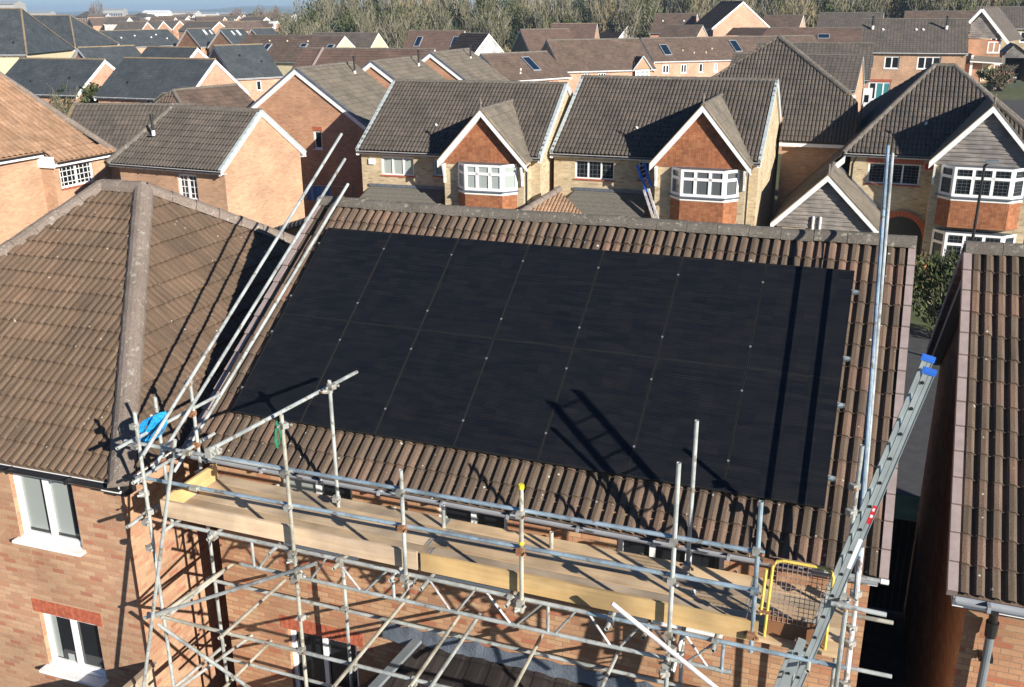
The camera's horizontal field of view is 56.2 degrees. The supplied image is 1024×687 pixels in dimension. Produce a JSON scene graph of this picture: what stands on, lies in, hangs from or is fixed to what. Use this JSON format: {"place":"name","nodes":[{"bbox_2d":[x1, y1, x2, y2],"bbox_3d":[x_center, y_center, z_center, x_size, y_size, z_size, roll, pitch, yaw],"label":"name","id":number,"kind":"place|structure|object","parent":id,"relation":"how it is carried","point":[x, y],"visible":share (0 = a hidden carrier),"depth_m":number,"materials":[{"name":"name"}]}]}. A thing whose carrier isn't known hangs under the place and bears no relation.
{"place":"outdoors","nodes":[
{"label":"outdoors","id":0,"kind":"place"},
{"bbox_2d":[27,4,671,13],"bbox_3d":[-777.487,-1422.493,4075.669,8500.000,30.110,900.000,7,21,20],"label":"hills","id":1,"kind":"structure","parent":0,"point":[249,10],"depth_m":3930.56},
{"bbox_2d":[0,0,903,11],"label":"sky","id":2,"kind":"structure","parent":0,"point":[31,5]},
{"bbox_2d":[56,12,1023,538],"bbox_3d":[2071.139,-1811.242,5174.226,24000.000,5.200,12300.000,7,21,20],"label":"ground","id":3,"kind":"structure","parent":0,"point":[906,506],"depth_m":36.22,"materials":[{"name":"plant"}]},
{"bbox_2d":[0,8,75,73],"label":"slate house","id":4,"kind":"structure","parent":3,"relation":"on","point":[23,33],"depth_m":89.64,"materials":[{"name":"grey tile"}]},
{"bbox_2d":[0,71,117,243],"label":"orange roof house","id":5,"kind":"structure","parent":3,"relation":"on","point":[51,158],"depth_m":42.99,"materials":[{"name":"tile"}]},
{"bbox_2d":[59,161,93,189],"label":"window","id":6,"kind":"structure","parent":5,"relation":"in","point":[78,174],"depth_m":43.79,"materials":[{"name":"white plastic"}]},
{"bbox_2d":[5,57,114,111],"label":"slate house","id":7,"kind":"structure","parent":3,"relation":"on","point":[37,76],"depth_m":73.70,"materials":[{"name":"grey brick"}]},
{"bbox_2d":[32,15,119,55],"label":"slate house","id":8,"kind":"structure","parent":3,"relation":"on","point":[73,31],"depth_m":117.35,"materials":[{"name":"grey tile"}]},
{"bbox_2d":[51,82,100,112],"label":"evergreen bush","id":9,"kind":"object","parent":3,"relation":"on","point":[90,93],"visible":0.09,"depth_m":71.91,"materials":[{"name":"plant"}]},
{"bbox_2d":[72,45,140,67],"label":"slate house","id":10,"kind":"structure","parent":3,"relation":"on","point":[113,55],"depth_m":81.28,"materials":[{"name":"tile"}]},
{"bbox_2d":[67,103,195,179],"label":"house","id":11,"kind":"structure","parent":3,"relation":"on","point":[117,125],"depth_m":46.84,"materials":[{"name":"brown tile"}]},
{"bbox_2d":[114,21,153,29],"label":"town house","id":12,"kind":"structure","parent":3,"relation":"on","point":[129,25],"depth_m":306.19,"materials":[{"name":"tile"}]},
{"bbox_2d":[98,29,178,53],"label":"slate house","id":13,"kind":"structure","parent":3,"relation":"on","point":[141,40],"depth_m":168.90,"materials":[{"name":"tile"}]},
{"bbox_2d":[123,661,157,686],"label":"garden fence","id":14,"kind":"object","parent":3,"relation":"on","point":[136,680],"visible":0.9,"depth_m":13.72,"materials":[{"name":"wood"}]},
{"bbox_2d":[0,179,294,686],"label":"hipped house","id":15,"kind":"structure","parent":3,"relation":"on","point":[118,298],"depth_m":14.50,"materials":[{"name":"orange brick"}]},
{"bbox_2d":[12,473,85,556],"bbox_3d":[-6.647,2.396,13.655,1.220,1.115,0.240,6,20,18],"label":"window","id":16,"kind":"structure","parent":15,"relation":"in","point":[47,507],"depth_m":13.77,"materials":[{"name":"white plastic"}]},
{"bbox_2d":[31,598,109,686],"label":"window","id":17,"kind":"structure","parent":15,"relation":"in","point":[75,645],"depth_m":14.47,"materials":[{"name":"white plastic"}]},
{"bbox_2d":[93,57,249,102],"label":"slate house","id":18,"kind":"structure","parent":3,"relation":"on","point":[139,79],"depth_m":69.78,"materials":[{"name":"grey brick"}]},
{"bbox_2d":[139,46,208,57],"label":"slate house","id":19,"kind":"structure","parent":3,"relation":"on","point":[176,51],"depth_m":79.09,"materials":[{"name":"tile"}]},
{"bbox_2d":[176,28,215,55],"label":"slate house","id":20,"kind":"structure","parent":3,"relation":"on","point":[201,38],"depth_m":166.91,"materials":[{"name":"tile"}]},
{"bbox_2d":[178,21,224,39],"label":"town house","id":21,"kind":"structure","parent":3,"relation":"on","point":[215,26],"depth_m":297.36,"materials":[{"name":"tile"}]},
{"bbox_2d":[151,83,254,107],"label":"roof","id":22,"kind":"structure","parent":3,"relation":"on","point":[229,95],"depth_m":52.09,"materials":[{"name":"brown tile"}]},
{"bbox_2d":[105,105,307,227],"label":"gable house","id":23,"kind":"structure","parent":3,"relation":"on","point":[243,162],"depth_m":38.92,"materials":[{"name":"beige brick"}]},
{"bbox_2d":[178,173,198,199],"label":"window","id":24,"kind":"structure","parent":23,"relation":"in","point":[187,182],"depth_m":38.36,"materials":[{"name":"white plastic"}]},
{"bbox_2d":[207,28,247,52],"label":"slate house","id":25,"kind":"structure","parent":3,"relation":"on","point":[230,35],"depth_m":162.18,"materials":[{"name":"tile"}]},
{"bbox_2d":[219,21,262,32],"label":"town house","id":26,"kind":"structure","parent":3,"relation":"on","point":[246,26],"depth_m":300.75,"materials":[{"name":"tile"}]},
{"bbox_2d":[208,43,282,100],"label":"slate house","id":27,"kind":"structure","parent":3,"relation":"on","point":[254,70],"depth_m":89.54,"materials":[{"name":"grey brick"}]},
{"bbox_2d":[274,216,307,235],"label":"roof","id":28,"kind":"structure","parent":3,"relation":"on","point":[292,227],"depth_m":31.69,"materials":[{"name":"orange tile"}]},
{"bbox_2d":[240,34,354,75],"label":"terrace","id":29,"kind":"structure","parent":3,"relation":"on","point":[284,51],"depth_m":116.36,"materials":[{"name":"brown tile"}]},
{"bbox_2d":[248,56,387,216],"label":"gable house","id":30,"kind":"structure","parent":3,"relation":"on","point":[314,111],"depth_m":50.52,"materials":[{"name":"orange brick"}]},
{"bbox_2d":[312,32,388,47],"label":"terrace","id":31,"kind":"structure","parent":3,"relation":"on","point":[367,39],"depth_m":129.82,"materials":[{"name":"brown tile"}]},
{"bbox_2d":[292,47,435,67],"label":"terrace","id":32,"kind":"structure","parent":3,"relation":"on","point":[308,56],"depth_m":76.03,"materials":[{"name":"brown tile"}]},
{"bbox_2d":[361,50,445,88],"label":"gable house","id":33,"kind":"structure","parent":3,"relation":"on","point":[385,72],"depth_m":58.84,"materials":[{"name":"tile"}]},
{"bbox_2d":[402,30,465,50],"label":"terrace","id":34,"kind":"structure","parent":3,"relation":"on","point":[438,40],"depth_m":136.77,"materials":[{"name":"brown tile"}]},
{"bbox_2d":[355,79,572,208],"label":"bay house","id":35,"kind":"structure","parent":3,"relation":"on","point":[479,143],"depth_m":41.82,"materials":[{"name":"tile"}]},
{"bbox_2d":[380,156,414,177],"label":"window","id":36,"kind":"structure","parent":35,"relation":"in","point":[391,166],"depth_m":42.24,"materials":[{"name":"white plastic"}]},
{"bbox_2d":[463,164,502,193],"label":"window","id":37,"kind":"structure","parent":35,"relation":"in","point":[477,177],"depth_m":39.41,"materials":[{"name":"white plastic"}]},
{"bbox_2d":[502,164,519,192],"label":"window","id":38,"kind":"structure","parent":35,"relation":"in","point":[509,172],"depth_m":39.36,"materials":[{"name":"white plastic"}]},
{"bbox_2d":[421,45,509,80],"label":"gable house","id":39,"kind":"structure","parent":3,"relation":"on","point":[461,64],"depth_m":66.43,"materials":[{"name":"tile"}]},
{"bbox_2d":[449,32,503,55],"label":"gable house","id":40,"kind":"structure","parent":3,"relation":"on","point":[479,43],"depth_m":119.42,"materials":[{"name":"tile"}]},
{"bbox_2d":[359,621,653,686],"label":"lean to","id":41,"kind":"object","parent":3,"relation":"on","point":[473,664],"visible":0.94,"depth_m":12.77,"materials":[{"name":"tile"}]},
{"bbox_2d":[479,50,572,82],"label":"terrace","id":42,"kind":"structure","parent":3,"relation":"on","point":[531,66],"depth_m":85.33,"materials":[{"name":"tile"}]},
{"bbox_2d":[511,28,573,51],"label":"gable house","id":43,"kind":"structure","parent":3,"relation":"on","point":[534,39],"depth_m":141.61,"materials":[{"name":"brown tile"}]},
{"bbox_2d":[180,196,916,686],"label":"brick house","id":44,"kind":"structure","parent":3,"relation":"on","point":[806,534],"depth_m":12.65,"materials":[{"name":"orange brick"}]},
{"bbox_2d":[279,478,359,560],"bbox_3d":[-2.672,2.369,13.238,1.250,1.075,0.180,7,21,20],"label":"window","id":45,"kind":"structure","parent":44,"relation":"in","point":[297,484],"depth_m":13.23,"materials":[{"name":"white plastic"}]},
{"bbox_2d":[279,614,362,686],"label":"window","id":46,"kind":"structure","parent":44,"relation":"in","point":[318,669],"depth_m":14.11,"materials":[{"name":"white plastic"}]},
{"bbox_2d":[434,506,510,592],"bbox_3d":[-0.508,2.629,12.459,1.080,1.075,0.180,7,21,20],"label":"window","id":47,"kind":"structure","parent":44,"relation":"in","point":[452,513],"depth_m":12.44,"materials":[{"name":"glass"}]},
{"bbox_2d":[241,244,858,481],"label":"mounting rails","id":48,"kind":"object","parent":44,"relation":"attached to","point":[841,405],"visible":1,"depth_m":12.00,"materials":[{"name":"silver metal"}]},
{"bbox_2d":[231,314,348,423],"bbox_3d":[-3.203,0.326,13.873,1.188,1.048,1.472,7,21,20],"label":"solar panel","id":49,"kind":"object","parent":48,"relation":"attached to","point":[293,361],"visible":0.94,"depth_m":13.85,"materials":[{"name":"black glass"}]},
{"bbox_2d":[283,228,390,321],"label":"solar panel","id":50,"kind":"object","parent":48,"relation":"attached to","point":[336,276],"visible":1,"depth_m":14.78,"materials":[{"name":"black glass"}]},
{"bbox_2d":[300,322,418,435],"bbox_3d":[-2.112,0.457,13.481,1.160,1.048,1.472,7,21,20],"label":"solar panel","id":51,"kind":"object","parent":48,"relation":"attached to","point":[375,356],"visible":1,"depth_m":13.44,"materials":[{"name":"black glass"}]},
{"bbox_2d":[350,233,457,329],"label":"solar panel","id":52,"kind":"object","parent":48,"relation":"attached to","point":[401,287],"visible":1,"depth_m":14.40,"materials":[{"name":"black glass"}]},
{"bbox_2d":[375,330,493,448],"bbox_3d":[-1.034,0.586,13.093,1.160,1.048,1.472,7,21,20],"label":"solar panel","id":53,"kind":"object","parent":48,"relation":"attached to","point":[433,392],"visible":1,"depth_m":13.05,"materials":[{"name":"black glass"}]},
{"bbox_2d":[420,238,528,338],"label":"solar panel","id":54,"kind":"object","parent":48,"relation":"attached to","point":[474,289],"visible":1,"depth_m":14.01,"materials":[{"name":"black glass"}]},
{"bbox_2d":[454,339,572,461],"bbox_3d":[0.044,0.715,12.705,1.160,1.048,1.472,7,21,20],"label":"solar panel","id":55,"kind":"object","parent":48,"relation":"attached to","point":[510,410],"visible":1,"depth_m":12.66,"materials":[{"name":"black glass"}]},
{"bbox_2d":[495,244,603,347],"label":"solar panel","id":56,"kind":"object","parent":48,"relation":"attached to","point":[549,296],"visible":1,"depth_m":13.62,"materials":[{"name":"black glass"}]},
{"bbox_2d":[538,348,656,476],"bbox_3d":[1.121,0.844,12.316,1.160,1.048,1.472,7,21,20],"label":"solar panel","id":57,"kind":"object","parent":48,"relation":"attached to","point":[595,421],"visible":1,"depth_m":12.28,"materials":[{"name":"black glass"}]},
{"bbox_2d":[574,250,682,357],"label":"solar panel","id":58,"kind":"object","parent":48,"relation":"attached to","point":[629,304],"visible":1,"depth_m":13.23,"materials":[{"name":"black glass"}]},
{"bbox_2d":[627,358,745,491],"bbox_3d":[2.199,0.973,11.928,1.160,1.048,1.472,7,21,20],"label":"solar panel","id":59,"kind":"object","parent":48,"relation":"attached to","point":[682,396],"visible":1,"depth_m":11.90,"materials":[{"name":"black glass"}]},
{"bbox_2d":[657,257,765,368],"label":"solar panel","id":60,"kind":"object","parent":48,"relation":"attached to","point":[711,318],"visible":1,"depth_m":12.84,"materials":[{"name":"black glass"}]},
{"bbox_2d":[723,369,840,508],"bbox_3d":[3.277,1.102,11.540,1.160,1.048,1.472,7,21,20],"label":"solar panel","id":61,"kind":"object","parent":48,"relation":"attached to","point":[782,444],"visible":1,"depth_m":11.50,"materials":[{"name":"black glass"}]},
{"bbox_2d":[747,263,854,379],"bbox_3d":[3.789,-0.318,12.490,1.160,1.048,1.472,7,21,20],"label":"solar panel","id":62,"kind":"object","parent":48,"relation":"attached to","point":[801,323],"visible":1,"depth_m":12.45,"materials":[{"name":"black glass"}]},
{"bbox_2d":[609,539,723,637],"bbox_3d":[1.886,2.915,11.597,1.400,1.075,0.180,7,21,20],"label":"window","id":63,"kind":"structure","parent":44,"relation":"in","point":[660,552],"depth_m":11.57,"materials":[{"name":"glass"}]},
{"bbox_2d":[519,186,582,213],"bbox_3d":[1.843,-4.104,39.261,4.425,4.352,2.434,7,21,20],"label":"porch lean to","id":64,"kind":"object","parent":3,"relation":"on","point":[555,200],"visible":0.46,"depth_m":39.07,"materials":[{"name":"orange tile"}]},
{"bbox_2d":[551,23,598,38],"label":"gable house","id":65,"kind":"structure","parent":3,"relation":"on","point":[584,30],"depth_m":148.54,"materials":[{"name":"tile"}]},
{"bbox_2d":[541,38,656,93],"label":"terrace","id":66,"kind":"structure","parent":3,"relation":"on","point":[575,59],"depth_m":96.81,"materials":[{"name":"brown tile"}]},
{"bbox_2d":[598,25,636,37],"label":"gable house","id":67,"kind":"structure","parent":3,"relation":"on","point":[609,32],"depth_m":170.53,"materials":[{"name":"tile"}]},
{"bbox_2d":[275,0,1023,51],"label":"wood","id":68,"kind":"object","parent":3,"relation":"on","point":[394,23],"visible":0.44,"depth_m":180.60,"materials":[{"name":"green plant"}]},
{"bbox_2d":[549,75,781,226],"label":"bay house","id":69,"kind":"structure","parent":3,"relation":"on","point":[705,149],"depth_m":40.44,"materials":[{"name":"tile"}]},
{"bbox_2d":[573,160,614,181],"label":"window","id":70,"kind":"structure","parent":69,"relation":"in","point":[589,170],"depth_m":40.86,"materials":[{"name":"white plastic"}]},
{"bbox_2d":[636,162,658,217],"bbox_3d":[5.775,-5.487,39.138,0.328,3.548,2.466,-9,21,-24],"label":"leaning ladder","id":71,"kind":"object","parent":69,"relation":"attached to","point":[646,190],"visible":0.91,"depth_m":39.24,"materials":[{"name":"silver metal"}]},
{"bbox_2d":[668,166,680,197],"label":"window","id":72,"kind":"structure","parent":69,"relation":"in","point":[676,172],"depth_m":38.43,"materials":[{"name":"white plastic"}]},
{"bbox_2d":[678,169,725,199],"bbox_3d":[7.516,-6.282,37.797,1.840,1.135,0.210,7,20,19],"label":"window","id":73,"kind":"structure","parent":69,"relation":"in","point":[694,184],"depth_m":37.80,"materials":[{"name":"white plastic"}]},
{"bbox_2d":[724,170,740,199],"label":"window","id":74,"kind":"structure","parent":69,"relation":"in","point":[731,190],"depth_m":37.70,"materials":[{"name":"white plastic"}]},
{"bbox_2d":[649,13,698,36],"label":"house","id":75,"kind":"structure","parent":3,"relation":"on","point":[661,21],"depth_m":157.59,"materials":[{"name":"tile"}]},
{"bbox_2d":[659,24,707,36],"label":"house","id":76,"kind":"structure","parent":3,"relation":"on","point":[670,30],"depth_m":143.42,"materials":[{"name":"tile"}]},
{"bbox_2d":[640,35,817,76],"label":"terrace","id":77,"kind":"structure","parent":3,"relation":"on","point":[709,56],"depth_m":113.96,"materials":[{"name":"brown tile"}]},
{"bbox_2d":[694,1,769,36],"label":"tall gable house","id":78,"kind":"structure","parent":3,"relation":"on","point":[726,18],"depth_m":147.14,"materials":[{"name":"beige brick"}]},
{"bbox_2d":[763,14,805,26],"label":"house","id":79,"kind":"structure","parent":3,"relation":"on","point":[784,20],"depth_m":152.23,"materials":[{"name":"tile"}]},
{"bbox_2d":[712,35,862,226],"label":"steep roof house","id":80,"kind":"structure","parent":3,"relation":"on","point":[821,122],"depth_m":44.97,"materials":[{"name":"brown tile"}]},
{"bbox_2d":[729,53,864,153],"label":"stepped house","id":81,"kind":"structure","parent":3,"relation":"on","point":[846,70],"depth_m":73.71,"materials":[{"name":"tile"}]},
{"bbox_2d":[739,27,861,41],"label":"terrace","id":82,"kind":"structure","parent":3,"relation":"on","point":[836,34],"depth_m":136.10,"materials":[{"name":"tile"}]},
{"bbox_2d":[755,42,873,108],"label":"stepped house","id":83,"kind":"structure","parent":3,"relation":"on","point":[865,49],"depth_m":83.97,"materials":[{"name":"tile"}]},
{"bbox_2d":[816,12,883,26],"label":"house","id":84,"kind":"structure","parent":3,"relation":"on","point":[840,19],"depth_m":155.98,"materials":[{"name":"tile"}]},
{"bbox_2d":[770,63,1023,280],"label":"bay house","id":85,"kind":"structure","parent":3,"relation":"on","point":[945,131],"depth_m":39.49,"materials":[{"name":"tile"}]},
{"bbox_2d":[865,158,923,186],"bbox_3d":[16.145,-7.247,40.517,2.252,1.125,0.214,7,21,20],"label":"window","id":86,"kind":"structure","parent":85,"relation":"in","point":[905,174],"depth_m":40.52,"materials":[{"name":"white plastic"}]},
{"bbox_2d":[928,228,945,263],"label":"window","id":87,"kind":"structure","parent":85,"relation":"in","point":[938,236],"depth_m":39.48,"materials":[{"name":"white plastic"}]},
{"bbox_2d":[935,164,954,197],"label":"window","id":88,"kind":"structure","parent":85,"relation":"in","point":[947,171],"depth_m":38.63,"materials":[{"name":"white plastic"}]},
{"bbox_2d":[942,232,1003,264],"bbox_3d":[18.646,-3.786,38.821,2.140,1.350,0.086,7,21,21],"label":"window","id":89,"kind":"structure","parent":85,"relation":"in","point":[955,240],"depth_m":38.87,"materials":[{"name":"white plastic"}]},
{"bbox_2d":[950,166,1014,200],"bbox_3d":[18.620,-6.329,37.907,2.240,1.245,0.210,7,21,21],"label":"window","id":90,"kind":"structure","parent":85,"relation":"in","point":[998,183],"depth_m":37.90,"materials":[{"name":"white plastic"}]},
{"bbox_2d":[1010,168,1023,200],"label":"window","id":91,"kind":"structure","parent":85,"relation":"in","point":[1018,183],"depth_m":37.71,"materials":[{"name":"white plastic"}]},
{"bbox_2d":[860,16,974,99],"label":"wide house","id":92,"kind":"structure","parent":3,"relation":"on","point":[904,49],"depth_m":103.53,"materials":[{"name":"tile"}]},
{"bbox_2d":[868,79,891,99],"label":"window","id":93,"kind":"structure","parent":92,"relation":"in","point":[879,88],"depth_m":104.62,"materials":[{"name":"white plastic"}]},
{"bbox_2d":[916,57,940,69],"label":"window","id":94,"kind":"structure","parent":92,"relation":"in","point":[923,63],"depth_m":102.37,"materials":[{"name":"white plastic"}]},
{"bbox_2d":[912,247,961,336],"bbox_3d":[14.904,-1.572,32.773,3.049,3.579,2.570,13,24,34],"label":"garden bush","id":95,"kind":"object","parent":3,"relation":"on","point":[933,291],"visible":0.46,"depth_m":32.53,"materials":[{"name":"green plant"}]},
{"bbox_2d":[904,10,978,37],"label":"house","id":96,"kind":"structure","parent":3,"relation":"on","point":[969,14],"depth_m":138.97,"materials":[{"name":"tile"}]},
{"bbox_2d":[904,241,1023,686],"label":"neighbour house","id":97,"kind":"structure","parent":3,"relation":"on","point":[964,613],"depth_m":11.42,"materials":[{"name":"red brick"}]},
{"bbox_2d":[867,518,916,612],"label":"alley gate","id":98,"kind":"structure","parent":97,"relation":"attached to","point":[894,593],"depth_m":18.04,"materials":[{"name":"metal"}]},
{"bbox_2d":[965,7,1022,82],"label":"timber gable house","id":99,"kind":"structure","parent":3,"relation":"on","point":[983,51],"depth_m":104.31,"materials":[{"name":"orange brick"}]},
{"bbox_2d":[975,63,1018,91],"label":"porch shrub","id":100,"kind":"object","parent":3,"relation":"on","point":[1000,77],"visible":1,"depth_m":96.12,"materials":[{"name":"green plant"}]},
{"bbox_2d":[976,6,1023,52],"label":"terrace","id":101,"kind":"structure","parent":3,"relation":"on","point":[1014,15],"depth_m":138.10,"materials":[{"name":"tile"}]},
{"bbox_2d":[1000,42,1023,81],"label":"garage","id":102,"kind":"structure","parent":3,"relation":"on","point":[1014,55],"depth_m":107.74,"materials":[{"name":"grey"}]},
{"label":"washing line","id":103,"kind":"object","parent":3,"relation":"on","visible":0},
{"bbox_2d":[306,186,331,200],"bbox_3d":[-10.070,-7.824,50.055,1.334,0.810,0.179,1,19,3],"label":"bed sheet","id":104,"kind":"object","parent":103,"relation":"hanging from","point":[314,193],"visible":0.56,"depth_m":50.05,"materials":[{"name":"fabric"}]},
{"bbox_2d":[856,539,906,686],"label":"paving","id":105,"kind":"structure","parent":0,"point":[883,648],"depth_m":17.24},
{"bbox_2d":[115,133,893,686],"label":"scaffolding","id":106,"kind":"object","parent":105,"relation":"on","point":[651,589],"visible":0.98,"depth_m":11.24,"materials":[{"name":"silver metal"}]},
{"bbox_2d":[139,411,167,452],"bbox_3d":[-4.608,1.142,12.282,0.394,0.607,0.196,7,21,20],"label":"rope coil","id":107,"kind":"object","parent":106,"relation":"hanging from","point":[155,420],"visible":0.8,"depth_m":12.21,"materials":[{"name":"plastic"}]},
{"bbox_2d":[758,557,834,649],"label":"safety gate","id":108,"kind":"structure","parent":106,"relation":"attached to","point":[766,611],"depth_m":9.55,"materials":[{"name":"metal"}]},
{"bbox_2d":[773,353,936,686],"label":"ladder","id":109,"kind":"object","parent":105,"relation":"on","point":[791,672],"visible":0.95,"depth_m":9.02,"materials":[{"name":"metal"}]},
{"bbox_2d":[896,328,939,496],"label":"street","id":110,"kind":"structure","parent":0,"point":[911,466],"depth_m":26.15,"materials":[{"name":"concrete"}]},
{"bbox_2d":[971,160,998,240],"bbox_3d":[14.378,-2.403,29.844,0.437,6.610,0.310,7,21,20],"label":"street lamp","id":111,"kind":"object","parent":110,"relation":"on","point":[987,162],"visible":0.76,"depth_m":29.21,"materials":[{"name":"metal"}]},
{"bbox_2d":[1001,100,1023,119],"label":"road","id":112,"kind":"structure","parent":0,"point":[1016,107],"depth_m":95.86,"materials":[{"name":"asphalt"}]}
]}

